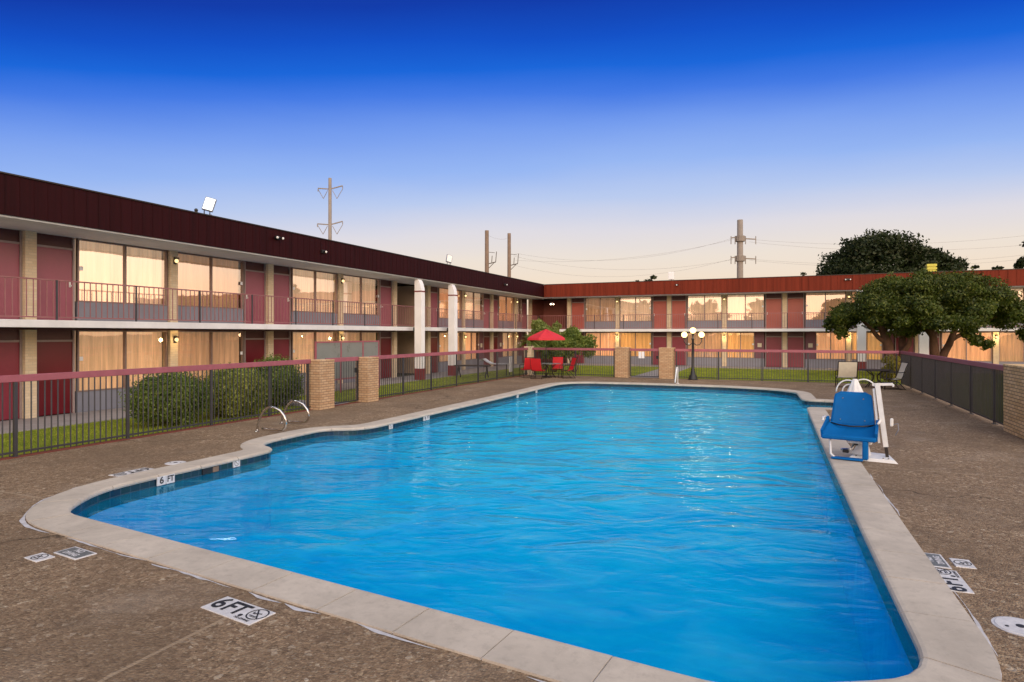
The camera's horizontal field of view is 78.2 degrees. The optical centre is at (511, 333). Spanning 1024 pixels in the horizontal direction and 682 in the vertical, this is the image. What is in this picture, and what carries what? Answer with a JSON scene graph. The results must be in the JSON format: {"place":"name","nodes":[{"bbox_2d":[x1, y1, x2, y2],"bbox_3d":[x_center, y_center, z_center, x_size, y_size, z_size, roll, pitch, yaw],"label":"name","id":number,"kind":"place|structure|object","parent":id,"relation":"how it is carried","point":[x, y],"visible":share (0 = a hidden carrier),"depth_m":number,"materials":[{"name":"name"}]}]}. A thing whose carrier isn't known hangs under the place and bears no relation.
{"place":"outdoors","nodes":[
{"label":"outdoors","id":0,"kind":"place"},
{"bbox_2d":[0,363,522,433],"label":"walkway","id":1,"kind":"structure","parent":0,"point":[67,419],"depth_m":17.14,"materials":[{"name":"concrete"}]},
{"bbox_2d":[0,171,543,419],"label":"motel wing","id":2,"kind":"structure","parent":1,"relation":"on","point":[91,280],"depth_m":20.69,"materials":[{"name":"paint"}]},
{"bbox_2d":[0,342,18,419],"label":"door","id":3,"kind":"structure","parent":2,"relation":"in","point":[9,351],"depth_m":16.42,"materials":[{"name":"paint"}]},
{"bbox_2d":[0,242,18,318],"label":"door","id":4,"kind":"structure","parent":2,"relation":"in","point":[9,252],"depth_m":16.46,"materials":[{"name":"paint"}]},
{"bbox_2d":[37,342,71,415],"bbox_3d":[-12.711,1.225,17.486,0.045,2.010,0.950,0,0,23],"label":"door","id":5,"kind":"structure","parent":2,"relation":"in","point":[52,357],"depth_m":17.48,"materials":[{"name":"paint"}]},
{"bbox_2d":[37,246,71,319],"bbox_3d":[-12.660,-1.365,17.464,0.156,2.010,0.950,0,0,23],"label":"door","id":6,"kind":"structure","parent":2,"relation":"in","point":[52,263],"depth_m":17.48,"materials":[{"name":"paint"}]},
{"bbox_2d":[75,330,167,391],"bbox_3d":[-11.953,0.782,19.370,0.248,1.775,2.870,0,0,23],"label":"window","id":7,"kind":"structure","parent":2,"relation":"in","point":[99,349],"depth_m":19.24,"materials":[{"name":"beige glass"}]},
{"bbox_2d":[75,238,167,305],"bbox_3d":[-11.953,-1.825,19.370,0.248,1.810,2.870,0,0,23],"label":"window","id":8,"kind":"structure","parent":2,"relation":"in","point":[102,262],"depth_m":19.30,"materials":[{"name":"beige glass"}]},
{"bbox_2d":[202,197,216,214],"bbox_3d":[-9.434,-3.985,19.638,0.410,0.595,0.187,0,0,-15],"label":"flood light","id":9,"kind":"object","parent":2,"relation":"on","point":[209,203],"visible":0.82,"depth_m":19.59,"materials":[{"name":"white metal"}]},
{"bbox_2d":[178,331,243,381],"bbox_3d":[-10.701,0.782,22.287,0.248,1.775,2.840,0,0,23],"label":"window","id":10,"kind":"structure","parent":2,"relation":"in","point":[194,347],"depth_m":22.25,"materials":[{"name":"beige glass"}]},
{"bbox_2d":[178,252,243,308],"bbox_3d":[-10.701,-1.825,22.287,0.248,1.810,2.840,0,0,23],"label":"window","id":11,"kind":"structure","parent":2,"relation":"in","point":[195,272],"depth_m":22.25,"materials":[{"name":"beige glass"}]},
{"bbox_2d":[246,340,263,368],"bbox_3d":[-9.863,1.225,24.121,0.045,2.010,0.950,0,0,23],"label":"door","id":12,"kind":"structure","parent":2,"relation":"in","point":[254,348],"depth_m":24.10,"materials":[{"name":"paint"}]},
{"bbox_2d":[246,271,263,323],"bbox_3d":[-9.812,-1.365,24.099,0.156,2.010,0.950,0,0,23],"label":"door","id":13,"kind":"structure","parent":2,"relation":"in","point":[254,280],"depth_m":24.15,"materials":[{"name":"paint"}]},
{"bbox_2d":[274,339,288,359],"bbox_3d":[-9.331,1.225,25.361,0.045,2.010,0.950,0,0,23],"label":"door","id":14,"kind":"structure","parent":2,"relation":"in","point":[281,346],"depth_m":25.40,"materials":[{"name":"paint"}]},
{"bbox_2d":[274,274,289,324],"bbox_3d":[-9.280,-1.365,25.339,0.156,2.010,0.950,0,0,23],"label":"door","id":15,"kind":"structure","parent":2,"relation":"in","point":[281,282],"depth_m":25.45,"materials":[{"name":"paint"}]},
{"bbox_2d":[291,331,337,373],"bbox_3d":[-8.573,0.782,27.245,0.248,1.775,2.870,0,0,23],"label":"window","id":16,"kind":"structure","parent":2,"relation":"in","point":[303,342],"depth_m":26.88,"materials":[{"name":"beige glass"}]},
{"bbox_2d":[291,267,337,313],"bbox_3d":[-8.573,-1.825,27.245,0.248,1.810,2.870,0,0,23],"label":"window","id":17,"kind":"structure","parent":2,"relation":"in","point":[311,284],"depth_m":27.26,"materials":[{"name":"beige glass"}]},
{"bbox_2d":[344,332,379,354],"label":"window","id":18,"kind":"structure","parent":2,"relation":"in","point":[349,336],"depth_m":30.39,"materials":[{"name":"brown glass"}]},
{"bbox_2d":[344,275,379,315],"bbox_3d":[-7.305,-1.825,30.199,0.248,1.810,2.920,0,0,23],"label":"window","id":19,"kind":"structure","parent":2,"relation":"in","point":[356,288],"depth_m":30.24,"materials":[{"name":"beige glass"}]},
{"bbox_2d":[381,338,390,377],"bbox_3d":[-6.452,1.225,32.070,0.045,2.010,0.950,0,0,23],"label":"door","id":20,"kind":"structure","parent":2,"relation":"in","point":[385,342],"depth_m":32.13,"materials":[{"name":"paint"}]},
{"bbox_2d":[381,287,390,325],"bbox_3d":[-6.401,-1.365,32.048,0.156,2.010,0.950,0,0,23],"label":"door","id":21,"kind":"structure","parent":2,"relation":"in","point":[385,292],"depth_m":32.13,"materials":[{"name":"paint"}]},
{"bbox_2d":[431,338,436,372],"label":"door","id":22,"kind":"structure","parent":2,"relation":"in","point":[433,340],"depth_m":36.56,"materials":[{"name":"paint"}]},
{"bbox_2d":[431,293,436,326],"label":"door","id":23,"kind":"structure","parent":2,"relation":"in","point":[433,295],"depth_m":36.47,"materials":[{"name":"paint"}]},
{"bbox_2d":[438,332,461,361],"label":"window","id":24,"kind":"structure","parent":2,"relation":"in","point":[442,336],"depth_m":38.01,"materials":[{"name":"brown glass"}]},
{"bbox_2d":[438,287,461,318],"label":"window","id":25,"kind":"structure","parent":2,"relation":"in","point":[442,292],"depth_m":38.00,"materials":[{"name":"beige glass"}]},
{"bbox_2d":[466,332,478,359],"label":"window","id":26,"kind":"structure","parent":2,"relation":"in","point":[471,336],"depth_m":41.07,"materials":[{"name":"brown glass"}]},
{"bbox_2d":[466,291,482,319],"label":"window","id":27,"kind":"structure","parent":2,"relation":"in","point":[472,298],"depth_m":41.44,"materials":[{"name":"beige glass"}]},
{"bbox_2d":[484,337,489,364],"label":"door","id":28,"kind":"structure","parent":2,"relation":"in","point":[486,339],"depth_m":43.14,"materials":[{"name":"paint"}]},
{"bbox_2d":[484,299,489,327],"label":"door","id":29,"kind":"structure","parent":2,"relation":"in","point":[486,301],"depth_m":42.99,"materials":[{"name":"paint"}]},
{"bbox_2d":[498,295,513,321],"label":"window","id":30,"kind":"structure","parent":2,"relation":"in","point":[504,302],"depth_m":46.02,"materials":[{"name":"brown glass"}]},
{"bbox_2d":[502,332,513,356],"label":"window","id":31,"kind":"structure","parent":2,"relation":"in","point":[506,336],"depth_m":46.32,"materials":[{"name":"brown glass"}]},
{"bbox_2d":[0,343,802,420],"bbox_3d":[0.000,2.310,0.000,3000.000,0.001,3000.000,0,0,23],"label":"ground","id":32,"kind":"structure","parent":0,"point":[382,378],"depth_m":35.88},
{"bbox_2d":[317,178,342,239],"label":"utility pole","id":33,"kind":"object","parent":32,"relation":"on","point":[330,223],"visible":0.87,"depth_m":99.83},
{"bbox_2d":[485,230,496,272],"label":"utility pole","id":34,"kind":"object","parent":32,"relation":"on","point":[487,263],"visible":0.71,"depth_m":74.82,"materials":[{"name":"brown wood"}]},
{"bbox_2d":[507,233,518,276],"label":"utility pole","id":35,"kind":"object","parent":32,"relation":"on","point":[509,265],"visible":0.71,"depth_m":77.86,"materials":[{"name":"brown wood"}]},
{"bbox_2d":[731,219,755,277],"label":"utility pole","id":36,"kind":"object","parent":32,"relation":"on","point":[740,239],"visible":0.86,"depth_m":69.72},
{"bbox_2d":[515,238,731,276],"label":"power line","id":37,"kind":"object","parent":36,"relation":"hanging from","point":[621,259],"visible":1,"depth_m":74.17,"materials":[{"name":"metal"}]},
{"bbox_2d":[815,228,942,274],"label":"background tree","id":38,"kind":"object","parent":32,"relation":"on","point":[873,251],"visible":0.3,"depth_m":55.16,"materials":[{"name":"green plant"}]},
{"bbox_2d":[902,243,969,270],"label":"background tree","id":39,"kind":"object","parent":32,"relation":"on","point":[949,262],"visible":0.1,"depth_m":55.61,"materials":[{"name":"green plant"}]},
{"bbox_2d":[0,365,903,457],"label":"lawn","id":40,"kind":"structure","parent":0,"point":[108,431],"depth_m":16.28,"materials":[{"name":"plant"}]},
{"bbox_2d":[118,371,216,426],"bbox_3d":[-8.522,1.599,15.730,2.042,1.604,2.387,0,0,23],"label":"hedge bush","id":41,"kind":"object","parent":40,"relation":"on","point":[165,399],"visible":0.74,"depth_m":15.25,"materials":[{"name":"green plant"}]},
{"bbox_2d":[197,362,272,417],"bbox_3d":[-7.741,1.569,17.444,2.021,1.659,2.204,0,0,23],"label":"hedge bush","id":42,"kind":"object","parent":40,"relation":"on","point":[235,391],"visible":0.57,"depth_m":17.04,"materials":[{"name":"green plant"}]},
{"bbox_2d":[0,375,525,459],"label":"brick edging","id":43,"kind":"object","parent":40,"relation":"on","point":[66,448],"visible":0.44,"depth_m":14.61,"materials":[{"name":"brick"}]},
{"bbox_2d":[0,359,310,457],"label":"metal fence","id":44,"kind":"object","parent":43,"relation":"on","point":[16,379],"visible":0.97,"depth_m":13.75,"materials":[{"name":"metal"}]},
{"bbox_2d":[369,348,527,397],"bbox_3d":[-1.985,1.500,28.030,0.120,1.500,14.450,0,0,23],"label":"metal fence","id":45,"kind":"object","parent":43,"relation":"on","point":[482,361],"visible":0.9,"depth_m":25.96,"materials":[{"name":"metal"}]},
{"bbox_2d":[246,352,303,405],"bbox_3d":[-7.422,1.482,19.722,1.952,1.835,1.960,0,0,23],"label":"hedge bush","id":46,"kind":"object","parent":40,"relation":"on","point":[280,383],"visible":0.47,"depth_m":19.43,"materials":[{"name":"green plant"}]},
{"bbox_2d":[315,340,378,392],"bbox_3d":[-6.334,1.260,24.541,0.060,1.980,3.908,0,0,23],"label":"privacy screen","id":47,"kind":"object","parent":40,"relation":"on","point":[331,349],"visible":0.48,"depth_m":24.31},
{"bbox_2d":[516,332,547,353],"bbox_3d":[1.104,1.082,35.538,2.143,2.384,1.930,0,0,-19],"label":"yucca plant","id":48,"kind":"object","parent":40,"relation":"on","point":[531,343],"visible":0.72,"depth_m":35.34,"materials":[{"name":"green plant"}]},
{"bbox_2d":[531,319,562,369],"bbox_3d":[2.087,0.629,38.749,2.251,3.304,2.131,0,0,23],"label":"shrub","id":49,"kind":"object","parent":40,"relation":"on","point":[537,325],"visible":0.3,"depth_m":38.52,"materials":[{"name":"green plant"}]},
{"bbox_2d":[541,340,566,372],"bbox_3d":[2.486,1.157,36.998,1.609,2.247,1.379,0,0,-1],"label":"shrub","id":50,"kind":"object","parent":40,"relation":"on","point":[554,344],"visible":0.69,"depth_m":36.73,"materials":[{"name":"green plant"}]},
{"bbox_2d":[558,325,597,371],"bbox_3d":[3.769,0.879,37.038,2.363,2.805,2.120,0,0,-31],"label":"shrub","id":51,"kind":"object","parent":40,"relation":"on","point":[573,337],"visible":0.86,"depth_m":36.66,"materials":[{"name":"green plant"}]},
{"bbox_2d":[879,354,900,383],"bbox_3d":[17.341,1.601,28.795,0.964,1.363,0.872,0,0,-3],"label":"shrub","id":52,"kind":"object","parent":40,"relation":"on","point":[891,365],"visible":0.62,"depth_m":28.65,"materials":[{"name":"green plant"}]},
{"bbox_2d":[822,267,1023,366],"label":"courtyard tree","id":53,"kind":"object","parent":40,"relation":"on","point":[969,304],"visible":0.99,"depth_m":30.22,"materials":[{"name":"green plant"}]},
{"bbox_2d":[0,375,1023,681],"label":"pool deck","id":54,"kind":"structure","parent":0,"point":[950,483],"depth_m":5.87,"materials":[{"name":"concrete"}]},
{"bbox_2d":[24,552,54,561],"bbox_3d":[-4.750,2.254,6.337,0.250,0.030,0.170,0,0,29],"label":"symbol marker","id":55,"kind":"object","parent":54,"relation":"on","point":[39,557],"visible":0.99,"depth_m":6.32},
{"bbox_2d":[53,546,96,559],"bbox_3d":[-4.475,2.253,6.459,0.420,0.031,0.210,0,0,29],"label":"no diving marker","id":56,"kind":"object","parent":54,"relation":"on","point":[75,553],"visible":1,"depth_m":6.43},
{"bbox_2d":[108,468,152,476],"bbox_3d":[-6.179,2.254,10.248,0.250,0.030,0.620,0,0,23],"label":"depth marker","id":57,"kind":"object","parent":54,"relation":"on","point":[129,472],"visible":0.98,"depth_m":10.20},
{"bbox_2d":[201,596,275,625],"bbox_3d":[-2.229,2.254,5.125,0.620,0.030,0.250,0,0,31],"label":"depth marker","id":58,"kind":"object","parent":54,"relation":"on","point":[245,613],"visible":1,"depth_m":5.11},
{"bbox_2d":[254,406,286,431],"bbox_3d":[-5.489,1.951,14.365,0.898,0.607,0.182,0,0,23],"label":"grab rail","id":59,"kind":"object","parent":54,"relation":"on","point":[272,407],"visible":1,"depth_m":14.37,"materials":[{"name":"metal"}]},
{"bbox_2d":[279,400,309,423],"bbox_3d":[-5.383,1.951,15.626,0.898,0.607,0.182,0,0,23],"label":"grab rail","id":60,"kind":"object","parent":54,"relation":"on","point":[301,403],"visible":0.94,"depth_m":15.60,"materials":[{"name":"metal"}]},
{"bbox_2d":[309,359,334,409],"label":"brick pillar","id":61,"kind":"structure","parent":54,"relation":"on","point":[321,384],"depth_m":18.70,"materials":[{"name":"brick"}]},
{"bbox_2d":[325,357,358,403],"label":"fence gate","id":62,"kind":"structure","parent":61,"relation":"attached to","point":[346,359],"depth_m":20.26,"materials":[{"name":"metal"}]},
{"bbox_2d":[357,357,378,401],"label":"brick pillar","id":63,"kind":"structure","parent":54,"relation":"on","point":[368,379],"depth_m":20.81,"materials":[{"name":"brick"}]},
{"bbox_2d":[88,389,912,681],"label":"pool basin","id":64,"kind":"object","parent":54,"relation":"in","point":[775,582],"visible":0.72,"depth_m":11.44,"materials":[{"name":"liquid"}]},
{"bbox_2d":[71,383,919,670],"bbox_3d":[2.644,2.400,16.622,11.693,0.300,24.200,0,0,23],"label":"waterline tile band","id":65,"kind":"object","parent":64,"relation":"attached to","point":[105,501],"visible":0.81,"depth_m":11.63,"materials":[{"name":"tile"}]},
{"bbox_2d":[157,473,174,485],"bbox_3d":[-5.538,2.332,10.082,0.020,0.140,0.308,0,0,23],"label":"waterline depth tile","id":66,"kind":"object","parent":65,"relation":"attached to","point":[165,479],"visible":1,"depth_m":10.07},
{"bbox_2d":[26,381,1000,681],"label":"pool coping","id":67,"kind":"object","parent":54,"relation":"on","point":[948,639],"visible":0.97,"depth_m":5.50,"materials":[{"name":"concrete"}]},
{"bbox_2d":[19,474,997,681],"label":"coping sealant","id":68,"kind":"object","parent":67,"relation":"on","point":[23,521],"visible":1,"depth_m":5.33,"materials":[{"name":"grey"}]},
{"bbox_2d":[530,358,546,378],"bbox_3d":[1.317,1.728,31.746,0.610,1.061,0.825,0,0,23],"label":"patio chair","id":69,"kind":"object","parent":54,"relation":"on","point":[536,364],"visible":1,"depth_m":31.48,"materials":[{"name":"red fabric"}]},
{"bbox_2d":[527,329,564,377],"bbox_3d":[1.761,0.970,32.653,1.940,2.560,1.940,0,0,-44],"label":"patio umbrella","id":70,"kind":"object","parent":54,"relation":"on","point":[545,334],"visible":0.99,"depth_m":32.09,"materials":[{"name":"red fabric"}]},
{"bbox_2d":[550,356,563,376],"bbox_3d":[2.369,1.728,33.107,0.610,1.061,0.825,0,0,11],"label":"patio chair","id":71,"kind":"object","parent":54,"relation":"on","point":[557,359],"visible":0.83,"depth_m":33.39,"materials":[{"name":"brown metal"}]},
{"bbox_2d":[558,357,576,378],"bbox_3d":[2.833,1.728,32.126,0.825,1.061,0.610,0,0,-19],"label":"patio chair","id":72,"kind":"object","parent":54,"relation":"on","point":[571,365],"visible":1,"depth_m":32.21,"materials":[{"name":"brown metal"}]},
{"bbox_2d":[532,348,614,376],"bbox_3d":[3.276,1.500,33.874,4.700,1.500,0.120,0,0,23],"label":"metal fence","id":73,"kind":"object","parent":54,"relation":"on","point":[582,349],"visible":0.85,"depth_m":33.75,"materials":[{"name":"metal"}]},
{"bbox_2d":[615,347,630,377],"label":"brick pillar","id":74,"kind":"structure","parent":54,"relation":"on","point":[622,362],"depth_m":32.52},
{"bbox_2d":[630,348,658,376],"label":"fence gate","id":75,"kind":"structure","parent":74,"relation":"attached to","point":[641,349],"depth_m":32.35,"materials":[{"name":"metal"}]},
{"bbox_2d":[659,347,674,378],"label":"brick pillar","id":76,"kind":"structure","parent":54,"relation":"on","point":[666,363],"depth_m":31.62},
{"bbox_2d":[681,328,704,379],"bbox_3d":[8.886,0.968,30.954,1.130,2.565,0.480,0,0,0],"label":"post lamp","id":77,"kind":"object","parent":54,"relation":"on","point":[692,376],"visible":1,"depth_m":30.89,"materials":[{"name":"black metal"}]},
{"bbox_2d":[674,349,898,384],"bbox_3d":[12.672,1.500,29.841,9.750,1.500,0.120,0,0,23],"label":"metal fence","id":78,"kind":"object","parent":54,"relation":"on","point":[790,352],"visible":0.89,"depth_m":29.70,"materials":[{"name":"metal"}]},
{"bbox_2d":[835,361,857,387],"bbox_3d":[14.175,1.702,26.710,0.763,1.114,0.907,0,0,20],"label":"patio chair","id":79,"kind":"object","parent":54,"relation":"on","point":[848,369],"visible":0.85,"depth_m":26.40,"materials":[{"name":"beige fabric"}]},
{"bbox_2d":[820,379,898,463],"bbox_3d":[6.342,1.547,11.483,1.229,1.406,1.185,0,0,35],"label":"pool lift","id":80,"kind":"object","parent":54,"relation":"on","point":[852,420],"visible":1,"depth_m":11.45,"materials":[{"name":"blue plastic"},{"name":"white painted metal"},{"name":"black plastic"}]},
{"bbox_2d":[879,362,908,389],"bbox_3d":[15.530,1.702,25.669,0.907,1.114,0.671,0,0,11],"label":"patio chair","id":81,"kind":"object","parent":54,"relation":"on","point":[901,372],"visible":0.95,"depth_m":25.55,"materials":[{"name":"grey metal"}]},
{"bbox_2d":[925,553,951,568],"bbox_3d":[4.187,2.253,6.256,0.210,0.031,0.420,0,0,22],"label":"no diving marker","id":82,"kind":"object","parent":54,"relation":"on","point":[938,560],"visible":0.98,"depth_m":6.22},
{"bbox_2d":[900,351,1003,424],"bbox_3d":[14.383,1.500,21.239,0.120,1.500,14.380,0,0,23],"label":"metal fence","id":83,"kind":"object","parent":54,"relation":"on","point":[975,387],"visible":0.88,"depth_m":18.66,"materials":[{"name":"metal"}]},
{"bbox_2d":[935,567,974,593],"bbox_3d":[3.997,2.254,5.763,0.240,0.030,0.588,0,0,22],"label":"depth marker","id":84,"kind":"object","parent":54,"relation":"on","point":[954,581],"visible":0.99,"depth_m":5.71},
{"bbox_2d":[949,558,976,568],"bbox_3d":[4.410,2.254,6.168,0.170,0.030,0.250,0,0,22],"label":"symbol marker","id":85,"kind":"object","parent":54,"relation":"on","point":[962,563],"visible":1,"depth_m":6.16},
{"bbox_2d":[991,616,1023,636],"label":"skimmer hatch","id":86,"kind":"object","parent":54,"relation":"on","point":[1013,625],"visible":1,"depth_m":4.86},
{"bbox_2d":[1003,364,1023,438],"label":"brick pillar","id":87,"kind":"structure","parent":54,"relation":"on","point":[1013,394],"depth_m":14.01,"materials":[{"name":"brick"}]},
{"bbox_2d":[0,0,1023,334],"label":"sky","id":88,"kind":"structure","parent":0,"point":[578,131],"materials":[{"name":"blue"}]},
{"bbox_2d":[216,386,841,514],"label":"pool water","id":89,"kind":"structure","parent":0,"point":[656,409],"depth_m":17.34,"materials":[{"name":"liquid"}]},
{"bbox_2d":[550,363,838,370],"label":"walkway","id":90,"kind":"structure","parent":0,"point":[788,368],"depth_m":42.16,"materials":[{"name":"concrete"}]},
{"bbox_2d":[521,268,1023,370],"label":"motel wing","id":91,"kind":"structure","parent":90,"relation":"on","point":[774,313],"depth_m":43.21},
{"bbox_2d":[572,303,583,328],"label":"door","id":92,"kind":"structure","parent":91,"relation":"in","point":[577,308],"depth_m":48.16,"materials":[{"name":"red paint"}]},
{"bbox_2d":[585,333,614,355],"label":"window","id":93,"kind":"structure","parent":91,"relation":"in","point":[604,340],"depth_m":47.51,"materials":[{"name":"orange glass"}]},
{"bbox_2d":[585,297,614,321],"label":"window","id":94,"kind":"structure","parent":91,"relation":"in","point":[601,308],"depth_m":47.61,"materials":[{"name":"brown glass"}]},
{"bbox_2d":[620,332,651,356],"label":"window","id":95,"kind":"structure","parent":91,"relation":"in","point":[628,339],"depth_m":46.47,"materials":[{"name":"orange glass"}]},
{"bbox_2d":[620,296,651,321],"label":"window","id":96,"kind":"structure","parent":91,"relation":"in","point":[629,306],"depth_m":46.60,"materials":[{"name":"beige glass"}]},
{"bbox_2d":[653,337,666,364],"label":"door","id":97,"kind":"structure","parent":91,"relation":"in","point":[658,342],"depth_m":45.80,"materials":[{"name":"paint"}]},
{"bbox_2d":[653,301,666,328],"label":"door","id":98,"kind":"structure","parent":91,"relation":"in","point":[659,307],"depth_m":45.72,"materials":[{"name":"orange paint"}]},
{"bbox_2d":[672,337,685,364],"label":"door","id":99,"kind":"structure","parent":91,"relation":"in","point":[677,342],"depth_m":45.15,"materials":[{"name":"paint"}]},
{"bbox_2d":[672,301,685,328],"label":"door","id":100,"kind":"structure","parent":91,"relation":"in","point":[678,307],"depth_m":45.21,"materials":[{"name":"orange paint"}]},
{"bbox_2d":[687,332,721,357],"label":"window","id":101,"kind":"structure","parent":91,"relation":"in","point":[711,340],"depth_m":44.54,"materials":[{"name":"brown glass"}]},
{"bbox_2d":[687,295,721,320],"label":"window","id":102,"kind":"structure","parent":91,"relation":"in","point":[703,305],"depth_m":44.63,"materials":[{"name":"beige glass"}]},
{"bbox_2d":[727,332,754,357],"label":"window","id":103,"kind":"structure","parent":91,"relation":"in","point":[735,340],"depth_m":43.67,"materials":[{"name":"brown glass"}]},
{"bbox_2d":[727,294,763,320],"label":"window","id":104,"kind":"structure","parent":91,"relation":"in","point":[737,303],"depth_m":43.52,"materials":[{"name":"beige glass"}]},
{"bbox_2d":[766,337,780,366],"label":"door","id":105,"kind":"structure","parent":91,"relation":"in","point":[772,343],"depth_m":42.73,"materials":[{"name":"paint"}]},
{"bbox_2d":[766,299,780,328],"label":"door","id":106,"kind":"structure","parent":91,"relation":"in","point":[773,306],"depth_m":42.73,"materials":[{"name":"orange paint"}]},
{"bbox_2d":[788,337,802,366],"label":"door","id":107,"kind":"structure","parent":91,"relation":"in","point":[794,343],"depth_m":42.17,"materials":[{"name":"paint"}]},
{"bbox_2d":[788,298,802,328],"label":"door","id":108,"kind":"structure","parent":91,"relation":"in","point":[794,305],"depth_m":42.19,"materials":[{"name":"orange paint"}]},
{"bbox_2d":[805,292,845,319],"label":"window","id":109,"kind":"structure","parent":91,"relation":"in","point":[816,302],"depth_m":41.71,"materials":[{"name":"beige glass"}]},
{"bbox_2d":[816,332,845,359],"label":"window","id":110,"kind":"structure","parent":91,"relation":"in","point":[825,341],"depth_m":41.51,"materials":[{"name":"brown glass"}]},
{"bbox_2d":[851,332,882,359],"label":"window","id":111,"kind":"structure","parent":91,"relation":"in","point":[872,344],"depth_m":40.56,"materials":[{"name":"brown glass"}]},
{"bbox_2d":[941,332,991,361],"bbox_3d":[27.741,0.782,38.504,2.570,1.775,0.248,0,0,23],"label":"window","id":112,"kind":"structure","parent":91,"relation":"in","point":[960,349],"depth_m":38.54,"materials":[{"name":"brown glass"}]},
{"bbox_2d":[999,332,1023,361],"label":"window","id":113,"kind":"structure","parent":91,"relation":"in","point":[1011,349],"depth_m":37.69,"materials":[{"name":"brown glass"}]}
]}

